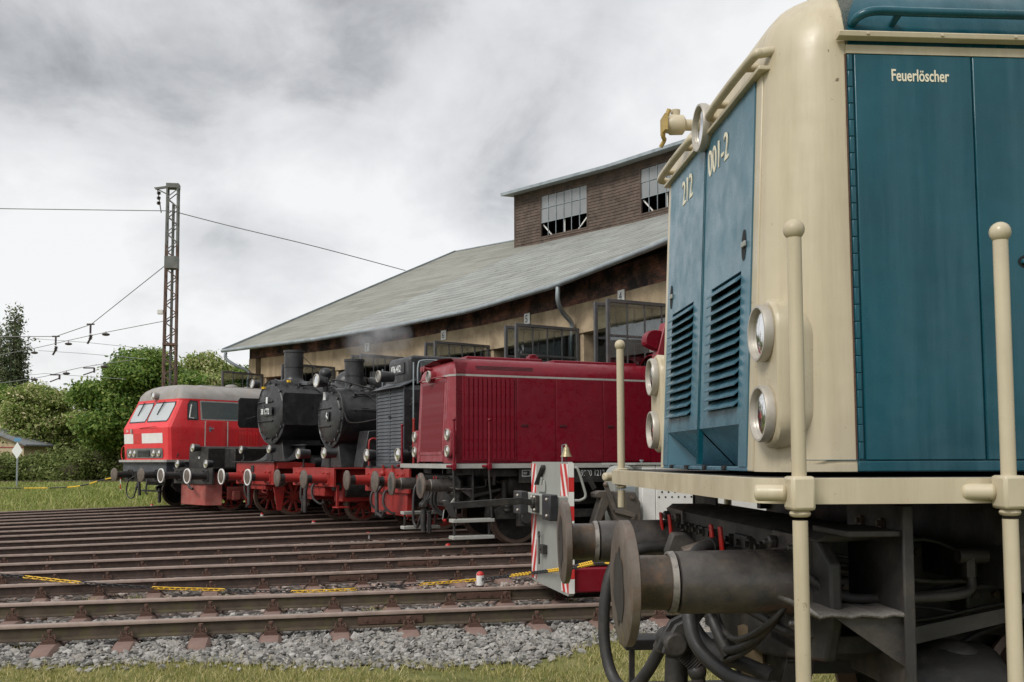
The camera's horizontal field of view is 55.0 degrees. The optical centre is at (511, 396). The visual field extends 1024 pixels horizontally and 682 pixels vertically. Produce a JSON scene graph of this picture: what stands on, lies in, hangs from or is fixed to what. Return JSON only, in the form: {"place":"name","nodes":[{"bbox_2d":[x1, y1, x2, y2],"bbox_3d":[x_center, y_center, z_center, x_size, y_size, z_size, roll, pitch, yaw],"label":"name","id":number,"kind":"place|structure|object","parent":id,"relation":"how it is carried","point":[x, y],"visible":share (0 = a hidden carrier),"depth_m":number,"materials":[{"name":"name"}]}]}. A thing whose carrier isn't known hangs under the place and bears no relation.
{"place":"outdoors","nodes":[
{"label":"outdoors","id":0,"kind":"place"},
{"bbox_2d":[2,359,132,382],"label":"overhead wire","id":1,"kind":"object","parent":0,"point":[71,369],"visible":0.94,"depth_m":58.54,"materials":[{"name":"black metal"}]},
{"bbox_2d":[50,374,60,381],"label":"steady arm","id":2,"kind":"object","parent":1,"relation":"attached to","point":[59,377],"visible":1,"depth_m":58.17},
{"bbox_2d":[83,367,94,375],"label":"steady arm","id":3,"kind":"object","parent":1,"relation":"attached to","point":[93,368],"visible":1,"depth_m":58.21},
{"bbox_2d":[24,373,117,378],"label":"overhead wire","id":4,"kind":"object","parent":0,"point":[72,375],"visible":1,"depth_m":62.70,"materials":[{"name":"black metal"}]},
{"bbox_2d":[0,266,163,336],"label":"overhead wire","id":5,"kind":"object","parent":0,"point":[86,325],"visible":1,"depth_m":57.64,"materials":[{"name":"black metal"}]},
{"bbox_2d":[52,336,59,354],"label":"hanging insulator","id":6,"kind":"object","parent":5,"relation":"hanging from","point":[55,349],"visible":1,"depth_m":60.29,"materials":[{"name":"black metal"}]},
{"bbox_2d":[87,323,94,343],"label":"hanging insulator","id":7,"kind":"object","parent":5,"relation":"hanging from","point":[90,330],"visible":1,"depth_m":57.33,"materials":[{"name":"black metal"}]},
{"bbox_2d":[38,350,143,358],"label":"overhead wire","id":8,"kind":"object","parent":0,"point":[95,354],"visible":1,"depth_m":60.70,"materials":[{"name":"black metal"}]},
{"bbox_2d":[32,338,161,350],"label":"overhead wire","id":9,"kind":"object","parent":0,"point":[98,343],"visible":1,"depth_m":61.10,"materials":[{"name":"black metal"}]},
{"bbox_2d":[0,480,244,511],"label":"meadow grass","id":10,"kind":"structure","parent":0,"point":[106,493],"depth_m":45.65,"materials":[{"name":"green plant"}]},
{"bbox_2d":[0,0,806,410],"label":"sky","id":11,"kind":"structure","parent":0,"point":[392,133],"materials":[{"name":"grey"}]},
{"bbox_2d":[0,494,836,681],"bbox_3d":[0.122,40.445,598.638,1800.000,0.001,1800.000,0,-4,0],"label":"ground","id":12,"kind":"structure","parent":0,"point":[545,662],"depth_m":8.03,"materials":[{"name":"plant"}]},
{"bbox_2d":[0,381,10,402],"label":"broadleaf tree","id":13,"kind":"object","parent":12,"relation":"on","point":[4,386],"visible":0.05,"depth_m":97.38,"materials":[{"name":"green plant"}]},
{"bbox_2d":[12,438,22,486],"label":"track sign","id":14,"kind":"object","parent":12,"relation":"on","point":[17,450],"visible":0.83,"depth_m":61.33,"materials":[{"name":"white metal"}]},
{"bbox_2d":[0,302,39,387],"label":"poplar tree","id":15,"kind":"object","parent":12,"relation":"on","point":[16,364],"visible":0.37,"depth_m":104.16,"materials":[{"name":"green plant"}]},
{"bbox_2d":[0,429,61,463],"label":"house","id":16,"kind":"structure","parent":12,"relation":"on","point":[27,446],"depth_m":87.04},
{"bbox_2d":[0,379,89,452],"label":"broadleaf tree","id":17,"kind":"object","parent":12,"relation":"on","point":[31,410],"visible":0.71,"depth_m":90.19,"materials":[{"name":"green plant"}]},
{"bbox_2d":[0,440,124,480],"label":"hedge","id":18,"kind":"object","parent":12,"relation":"on","point":[67,464],"visible":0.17,"depth_m":82.93,"materials":[{"name":"green plant"}]},
{"bbox_2d":[0,480,132,482],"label":"railway track","id":19,"kind":"structure","parent":12,"relation":"on","point":[47,481],"depth_m":74.94,"materials":[{"name":"brown metal"}]},
{"bbox_2d":[40,410,94,457],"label":"broadleaf tree","id":20,"kind":"object","parent":12,"relation":"on","point":[79,442],"visible":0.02,"depth_m":91.85,"materials":[{"name":"green plant"}]},
{"bbox_2d":[60,344,216,454],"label":"broadleaf tree","id":21,"kind":"object","parent":12,"relation":"on","point":[109,402],"visible":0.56,"depth_m":80.05,"materials":[{"name":"green plant"}]},
{"bbox_2d":[154,183,180,386],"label":"lattice mast","id":22,"kind":"object","parent":12,"relation":"on","point":[171,262],"visible":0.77,"depth_m":48.39,"materials":[{"name":"grey metal"}]},
{"bbox_2d":[0,320,167,354],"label":"overhead wire","id":23,"kind":"object","parent":22,"relation":"attached to","point":[84,336],"visible":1,"depth_m":57.74,"materials":[{"name":"black metal"}]},
{"bbox_2d":[0,208,170,210],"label":"overhead wire","id":24,"kind":"object","parent":22,"relation":"attached to","point":[85,209],"visible":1,"depth_m":49.23,"materials":[{"name":"black metal"}]},
{"bbox_2d":[174,211,405,270],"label":"overhead wire","id":25,"kind":"object","parent":22,"relation":"attached to","point":[288,239],"visible":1,"depth_m":50.78,"materials":[{"name":"black metal"}]},
{"bbox_2d":[178,349,243,386],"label":"broadleaf tree","id":26,"kind":"object","parent":12,"relation":"on","point":[210,363],"visible":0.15,"depth_m":84.96,"materials":[{"name":"green plant"}]},
{"bbox_2d":[229,364,248,387],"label":"broadleaf tree","id":27,"kind":"object","parent":12,"relation":"on","point":[237,376],"visible":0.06,"depth_m":90.60,"materials":[{"name":"green plant"}]},
{"bbox_2d":[0,537,593,621],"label":"brown ballast","id":28,"kind":"structure","parent":12,"relation":"on","point":[333,586],"depth_m":12.77,"materials":[{"name":"gravel"}]},
{"bbox_2d":[0,526,594,622],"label":"track bed","id":29,"kind":"object","parent":12,"relation":"on","point":[191,593],"depth_m":12.24,"materials":[{"name":"grey gravel"}]},
{"bbox_2d":[0,499,321,516],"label":"railway track","id":30,"kind":"structure","parent":29,"relation":"on","point":[93,510],"depth_m":30.74,"materials":[{"name":"metal"}]},
{"bbox_2d":[111,385,267,505],"bbox_3d":[-8.999,1.735,35.187,3.219,4.150,10.000,-3,-5,41],"label":"diesel locomotive","id":31,"kind":"object","parent":30,"relation":"on","point":[166,427],"visible":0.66,"depth_m":31.98,"materials":[{"name":"metal"}]},
{"bbox_2d":[188,401,196,418],"bbox_3d":[-10.269,0.430,31.602,0.061,0.560,0.320,-3,-5,41],"label":"cab window","id":32,"kind":"structure","parent":31,"relation":"in","point":[194,404],"depth_m":31.62,"materials":[{"name":"black glass"}]},
{"bbox_2d":[206,421,224,445],"bbox_3d":[-9.661,1.377,32.094,0.075,1.170,0.700,-3,-5,41],"label":"cab door","id":33,"kind":"structure","parent":31,"relation":"in","point":[215,430],"depth_m":32.10,"materials":[{"name":"red paint"}]},
{"bbox_2d":[0,503,356,522],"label":"railway track","id":34,"kind":"structure","parent":29,"relation":"on","point":[138,514],"depth_m":28.17,"materials":[{"name":"metal"}]},
{"bbox_2d":[157,444,342,510],"bbox_3d":[-7.124,2.573,31.810,8.001,2.031,2.640,3,-5,-44],"label":"locomotive tender","id":35,"kind":"object","parent":34,"relation":"on","point":[201,486],"visible":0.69,"depth_m":29.40,"materials":[{"name":"metal"}]},
{"bbox_2d":[0,509,443,530],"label":"railway track","id":36,"kind":"structure","parent":29,"relation":"on","point":[247,517],"depth_m":25.41,"materials":[{"name":"metal"}]},
{"bbox_2d":[218,350,375,514],"bbox_3d":[-3.847,1.124,29.850,9.606,4.650,2.959,3,-5,-39],"label":"steam locomotive","id":37,"kind":"object","parent":36,"relation":"on","point":[282,415],"visible":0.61,"depth_m":27.32,"materials":[{"name":"metal"}]},
{"bbox_2d":[0,515,463,540],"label":"railway track","id":38,"kind":"structure","parent":29,"relation":"on","point":[178,529],"depth_m":22.50,"materials":[{"name":"metal"}]},
{"bbox_2d":[274,359,434,520],"bbox_3d":[-2.520,1.152,25.928,7.000,4.080,2.640,2,-4,-34],"label":"steam locomotive","id":39,"kind":"object","parent":38,"relation":"on","point":[347,415],"visible":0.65,"depth_m":24.30,"materials":[{"name":"metal"}]},
{"bbox_2d":[0,524,471,554],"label":"railway track","id":40,"kind":"structure","parent":29,"relation":"on","point":[194,540],"depth_m":19.37,"materials":[{"name":"metal"}]},
{"bbox_2d":[343,355,643,529],"bbox_3d":[-0.053,1.095,22.757,7.300,3.770,2.800,2,-4,-29],"label":"diesel shunter","id":41,"kind":"object","parent":40,"relation":"on","point":[398,400],"visible":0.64,"depth_m":21.13,"materials":[{"name":"metal"}]},
{"bbox_2d":[0,553,531,601],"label":"railway track","id":42,"kind":"structure","parent":29,"relation":"on","point":[259,576],"depth_m":13.45,"materials":[{"name":"metal"}]},
{"bbox_2d":[0,561,609,592],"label":"barrier chain","id":43,"kind":"object","parent":42,"relation":"on","point":[584,564],"visible":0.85,"depth_m":12.19,"materials":[{"name":"yellow plastic"}]},
{"bbox_2d":[0,537,531,571],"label":"railway track","id":44,"kind":"structure","parent":29,"relation":"on","point":[228,555],"depth_m":16.40,"materials":[{"name":"metal"}]},
{"bbox_2d":[388,323,664,542],"bbox_3d":[3.439,0.674,19.969,11.700,4.230,3.030,1,-4,-23],"label":"diesel locomotive","id":45,"kind":"object","parent":44,"relation":"on","point":[489,428],"visible":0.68,"depth_m":17.63,"materials":[{"name":"metal"}]},
{"bbox_2d":[517,378,555,461],"bbox_3d":[0.438,0.416,17.599,0.740,1.487,0.037,1,-4,-23],"label":"side door","id":46,"kind":"structure","parent":45,"relation":"in","point":[535,397],"depth_m":17.59,"materials":[{"name":"red paint"}]},
{"bbox_2d":[556,379,603,460],"bbox_3d":[1.241,0.436,17.944,0.955,1.487,0.043,1,-4,-23],"label":"side door","id":47,"kind":"structure","parent":45,"relation":"in","point":[579,403],"depth_m":17.94,"materials":[{"name":"red paint"}]},
{"bbox_2d":[603,381,649,460],"bbox_3d":[2.145,0.458,18.337,0.980,1.487,0.037,1,-4,-23],"label":"side door","id":48,"kind":"structure","parent":45,"relation":"in","point":[636,398],"depth_m":18.35,"materials":[{"name":"red paint"}]},
{"bbox_2d":[0,585,679,657],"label":"railway track","id":49,"kind":"structure","parent":29,"relation":"on","point":[273,623],"depth_m":10.00,"materials":[{"name":"metal"}]},
{"bbox_2d":[442,444,765,595],"bbox_3d":[1.919,1.396,11.325,5.498,1.682,1.640,1,-4,-13],"label":"shunting vehicle","id":50,"kind":"object","parent":49,"relation":"on","point":[552,486],"visible":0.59,"depth_m":10.64,"materials":[{"name":"white paint"}]},
{"bbox_2d":[476,571,483,586],"bbox_3d":[-0.423,2.440,13.020,0.104,0.252,0.104,1,-4,-20],"label":"clearance marker","id":51,"kind":"object","parent":29,"relation":"on","point":[479,579],"visible":0.89,"depth_m":12.98,"materials":[{"name":"white paint"}]},
{"bbox_2d":[1,601,657,665],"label":"ballast bed","id":52,"kind":"object","parent":12,"relation":"on","point":[336,658],"visible":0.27,"depth_m":8.62,"materials":[{"name":"grey gravel"}]},
{"bbox_2d":[9,588,651,649],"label":"weeds","id":53,"kind":"object","parent":52,"relation":"on","point":[283,611],"visible":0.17,"depth_m":11.04,"materials":[{"name":"green plant"}]},
{"bbox_2d":[0,600,710,672],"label":"grey ballast","id":54,"kind":"structure","parent":12,"relation":"on","point":[507,640],"depth_m":8.82,"materials":[{"name":"gravel"}]},
{"bbox_2d":[325,526,448,542],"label":"ballast","id":55,"kind":"structure","parent":12,"relation":"on","point":[389,540],"depth_m":20.56,"materials":[{"name":"gravel"}]},
{"bbox_3d":[-1.279,1.902,4.122,41.000,0.299,2.574,0,-4,-4],"label":"railway track","id":56,"kind":"object","parent":12,"relation":"on","visible":0},
{"bbox_2d":[557,0,1023,681],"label":"diesel locomotive","id":57,"kind":"object","parent":56,"relation":"on","point":[835,380],"visible":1,"depth_m":3.48,"materials":[{"name":"metal"}]},
{"bbox_2d":[663,152,733,465],"bbox_3d":[0.877,-0.403,4.779,0.182,1.472,0.689,0,-4,-4],"label":"front door","id":58,"kind":"structure","parent":57,"relation":"in","point":[686,221],"depth_m":4.76,"materials":[{"name":"blue paint"}]},
{"bbox_2d":[699,82,756,466],"bbox_3d":[0.925,-0.449,4.065,0.182,1.472,0.689,0,-4,-4],"label":"front door","id":59,"kind":"structure","parent":57,"relation":"in","point":[729,211],"depth_m":4.00,"materials":[{"name":"blue paint"}]},
{"bbox_2d":[853,54,985,459],"bbox_3d":[1.432,-0.499,3.465,0.429,1.443,0.034,0,-4,-4],"label":"side door","id":60,"kind":"structure","parent":57,"relation":"in","point":[923,399],"depth_m":3.45,"materials":[{"name":"blue paint"}]},
{"bbox_2d":[971,57,1023,459],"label":"side door","id":61,"kind":"structure","parent":57,"relation":"in","point":[997,83],"depth_m":3.49,"materials":[{"name":"blue paint"}]},
{"label":"shed floor","id":62,"kind":"structure","parent":0,"visible":0},
{"bbox_2d":[221,139,684,507],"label":"roundhouse","id":63,"kind":"structure","parent":62,"relation":"on","point":[575,269],"depth_m":36.13,"materials":[{"name":"brick"}]},
{"bbox_2d":[540,183,587,238],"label":"clerestory window","id":64,"kind":"structure","parent":63,"relation":"in","point":[564,203],"depth_m":43.98,"materials":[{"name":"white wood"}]},
{"bbox_2d":[639,159,671,215],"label":"clerestory window","id":65,"kind":"structure","parent":63,"relation":"in","point":[648,176],"depth_m":40.38,"materials":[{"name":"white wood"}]},
{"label":"barrier post","id":66,"kind":"object","parent":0,"visible":0},
{"bbox_2d":[3,478,110,488],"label":"barrier chain","id":67,"kind":"object","parent":66,"relation":"hanging from","point":[62,487],"visible":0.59,"depth_m":54.80,"materials":[{"name":"plastic"}]}
]}

